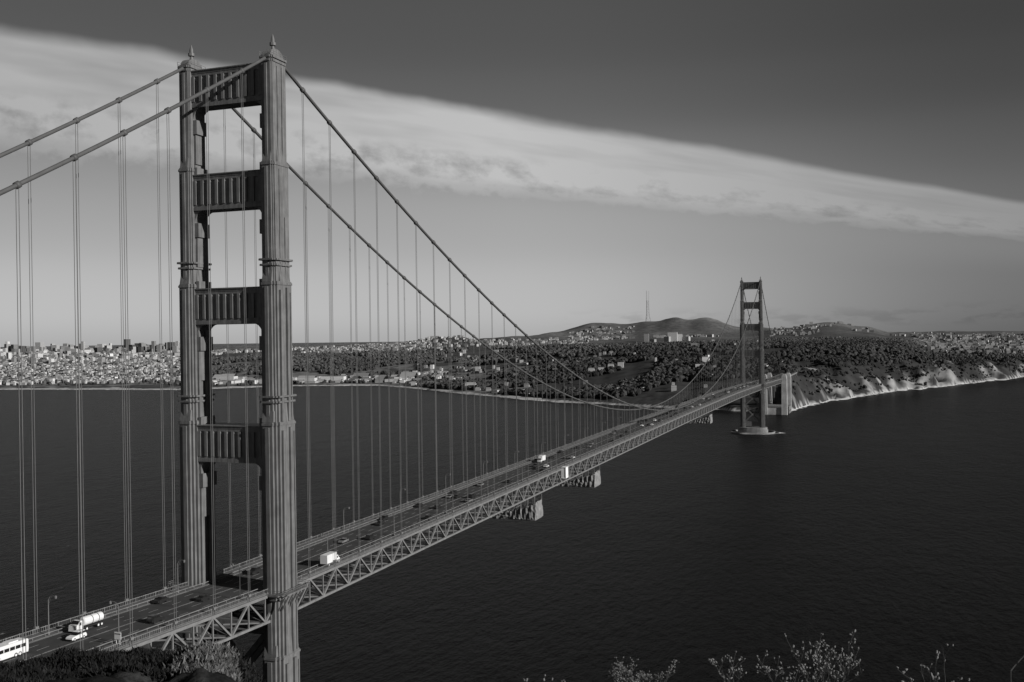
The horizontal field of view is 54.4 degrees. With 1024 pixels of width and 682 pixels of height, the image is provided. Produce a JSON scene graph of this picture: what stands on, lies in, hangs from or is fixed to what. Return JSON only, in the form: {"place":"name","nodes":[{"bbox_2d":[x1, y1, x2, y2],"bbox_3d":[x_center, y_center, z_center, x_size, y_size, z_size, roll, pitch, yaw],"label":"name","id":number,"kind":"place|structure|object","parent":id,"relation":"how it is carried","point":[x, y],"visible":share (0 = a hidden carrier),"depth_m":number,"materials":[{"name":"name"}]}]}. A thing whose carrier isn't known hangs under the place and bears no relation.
{"place":"outdoors","nodes":[
{"label":"outdoors","id":0,"kind":"place"},
{"bbox_2d":[47,647,235,681],"bbox_3d":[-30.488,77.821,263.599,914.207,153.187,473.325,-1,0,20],"label":"headland slope","id":1,"kind":"structure","parent":0,"point":[200,675],"depth_m":107.15,"materials":[{"name":"plant"}]},
{"bbox_2d":[0,638,265,681],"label":"coastal scrub","id":2,"kind":"object","parent":1,"relation":"on","point":[158,663],"visible":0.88,"depth_m":127.23,"materials":[{"name":"grey plant"}]},
{"bbox_2d":[523,674,564,681],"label":"budding shrub","id":3,"kind":"object","parent":1,"relation":"on","point":[524,680],"visible":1,"depth_m":4.57,"materials":[{"name":"grey plant"}]},
{"bbox_2d":[608,657,676,681],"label":"budding shrub","id":4,"kind":"object","parent":1,"relation":"on","point":[641,676],"visible":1,"depth_m":5.62,"materials":[{"name":"grey plant"}]},
{"bbox_2d":[708,629,862,681],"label":"budding shrub","id":5,"kind":"object","parent":1,"relation":"on","point":[815,657],"visible":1,"depth_m":4.84,"materials":[{"name":"grey plant"}]},
{"bbox_2d":[896,643,969,681],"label":"budding shrub","id":6,"kind":"object","parent":1,"relation":"on","point":[931,674],"visible":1,"depth_m":4.31,"materials":[{"name":"grey plant"}]},
{"bbox_2d":[1010,655,1023,681],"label":"budding shrub","id":7,"kind":"object","parent":1,"relation":"on","point":[1016,663],"visible":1,"depth_m":3.87,"materials":[{"name":"plant"}]},
{"bbox_2d":[0,342,1023,681],"bbox_3d":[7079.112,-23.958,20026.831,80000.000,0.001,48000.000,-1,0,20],"label":"strait water","id":8,"kind":"structure","parent":0,"point":[888,526],"depth_m":740.09,"materials":[{"name":"liquid"}]},
{"bbox_2d":[0,34,796,681],"bbox_3d":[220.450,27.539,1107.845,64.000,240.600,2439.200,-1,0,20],"label":"suspension bridge","id":9,"kind":"structure","parent":8,"relation":"in","point":[290,566],"depth_m":283.17,"materials":[{"name":"paint"}]},
{"bbox_2d":[0,637,28,660],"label":"coach bus","id":10,"kind":"object","parent":9,"relation":"on","point":[10,648],"visible":1,"depth_m":213.92,"materials":[{"name":"white paint"}]},
{"bbox_2d":[47,595,56,634],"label":"street lamp","id":11,"kind":"object","parent":9,"relation":"on","point":[55,596],"visible":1,"depth_m":231.37,"materials":[{"name":"metal"}]},
{"bbox_2d":[65,629,86,640],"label":"car","id":12,"kind":"object","parent":9,"relation":"on","point":[75,635],"visible":0.95,"depth_m":227.72,"materials":[{"name":"white paint"}]},
{"bbox_2d":[68,611,103,632],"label":"tanker truck","id":13,"kind":"object","parent":9,"relation":"on","point":[96,618],"visible":0.87,"depth_m":236.52,"materials":[{"name":"white paint"}]},
{"bbox_2d":[109,601,119,642],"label":"street lamp","id":14,"kind":"object","parent":9,"relation":"on","point":[110,602],"visible":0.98,"depth_m":224.50,"materials":[{"name":"metal"}]},
{"bbox_2d":[114,632,120,643],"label":"traffic sign","id":15,"kind":"object","parent":9,"relation":"on","point":[117,635],"visible":0.88,"depth_m":222.88,"materials":[{"name":"grey metal"}]},
{"bbox_2d":[146,614,164,622],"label":"car","id":16,"kind":"object","parent":9,"relation":"on","point":[152,618],"visible":1,"depth_m":242.58,"materials":[{"name":"paint"}]},
{"bbox_2d":[152,596,168,603],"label":"car","id":17,"kind":"object","parent":9,"relation":"on","point":[159,599],"visible":1,"depth_m":263.48,"materials":[{"name":"paint"}]},
{"bbox_2d":[177,560,184,592],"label":"street lamp","id":18,"kind":"object","parent":9,"relation":"on","point":[177,574],"visible":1,"depth_m":274.36,"materials":[{"name":"metal"}]},
{"bbox_2d":[196,594,211,601],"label":"car","id":19,"kind":"object","parent":9,"relation":"on","point":[202,597],"visible":1,"depth_m":265.40,"materials":[{"name":"paint"}]},
{"bbox_2d":[232,564,240,598],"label":"street lamp","id":20,"kind":"object","parent":9,"relation":"on","point":[239,581],"visible":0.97,"depth_m":267.52,"materials":[{"name":"metal"}]},
{"bbox_2d":[247,566,260,574],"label":"car","id":21,"kind":"object","parent":9,"relation":"on","point":[254,570],"visible":0.91,"depth_m":298.41,"materials":[{"name":"paint"}]},
{"bbox_2d":[320,551,339,565],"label":"box truck","id":22,"kind":"object","parent":9,"relation":"on","point":[328,557],"visible":0.98,"depth_m":306.45,"materials":[{"name":"white paint"}]},
{"bbox_2d":[337,538,348,543],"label":"car","id":23,"kind":"object","parent":9,"relation":"on","point":[342,540],"visible":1,"depth_m":342.04,"materials":[{"name":"grey paint"}]},
{"bbox_2d":[365,534,375,539],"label":"car","id":24,"kind":"object","parent":9,"relation":"on","point":[369,536],"visible":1,"depth_m":346.76,"materials":[{"name":"paint"}]},
{"bbox_2d":[379,515,388,520],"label":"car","id":25,"kind":"object","parent":9,"relation":"on","point":[384,517],"visible":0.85,"depth_m":383.95,"materials":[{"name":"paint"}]},
{"bbox_2d":[479,493,542,520],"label":"maintenance platform","id":26,"kind":"structure","parent":9,"relation":"on","point":[533,512],"depth_m":488.71,"materials":[{"name":"paint"}]},
{"bbox_2d":[537,455,545,462],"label":"box truck","id":27,"kind":"object","parent":9,"relation":"on","point":[541,458],"visible":1,"depth_m":555.79,"materials":[{"name":"white paint"}]},
{"bbox_2d":[561,466,567,477],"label":"scaffold cradle","id":28,"kind":"object","parent":9,"relation":"on","point":[564,472],"visible":1,"depth_m":529.96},
{"bbox_2d":[548,466,600,487],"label":"maintenance platform","id":29,"kind":"structure","parent":9,"relation":"on","point":[591,481],"depth_m":592.09,"materials":[{"name":"paint"}]},
{"bbox_2d":[688,413,712,423],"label":"maintenance platform","id":30,"kind":"structure","parent":9,"relation":"on","point":[706,420],"depth_m":1008.88,"materials":[{"name":"paint"}]},
{"bbox_2d":[792,376,1023,410],"bbox_3d":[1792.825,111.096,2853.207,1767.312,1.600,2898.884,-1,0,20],"label":"shore surf","id":31,"kind":"structure","parent":8,"relation":"on","point":[895,391],"depth_m":2486.95,"materials":[{"name":"white liquid"}]},
{"bbox_2d":[0,317,1023,411],"bbox_3d":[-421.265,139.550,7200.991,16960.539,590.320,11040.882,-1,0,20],"label":"peninsula hills","id":32,"kind":"structure","parent":0,"point":[663,393],"depth_m":3014.80,"materials":[{"name":"plant"}]},
{"bbox_2d":[0,385,554,401],"bbox_3d":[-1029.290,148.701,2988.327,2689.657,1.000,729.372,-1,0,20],"label":"beach surf","id":33,"kind":"structure","parent":32,"relation":"on","point":[251,387],"depth_m":3080.55,"materials":[{"name":"white liquid"}]},
{"bbox_2d":[0,336,1023,398],"bbox_3d":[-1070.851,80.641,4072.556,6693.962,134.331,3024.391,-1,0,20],"label":"distant forest","id":34,"kind":"object","parent":32,"relation":"on","point":[862,351],"visible":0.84,"depth_m":2996.49,"materials":[{"name":"grey plant"}]},
{"bbox_2d":[0,321,1023,393],"bbox_3d":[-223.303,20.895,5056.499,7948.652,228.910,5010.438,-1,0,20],"label":"distant city buildings","id":35,"kind":"structure","parent":32,"relation":"on","point":[100,356],"depth_m":4447.19,"materials":[{"name":"grey concrete"}]},
{"bbox_2d":[768,404,790,413],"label":"brick fort","id":36,"kind":"structure","parent":32,"relation":"on","point":[778,406],"depth_m":1838.08,"materials":[{"name":"brick"}]},
{"bbox_2d":[0,0,1023,346],"label":"sky","id":37,"kind":"structure","parent":0,"point":[580,162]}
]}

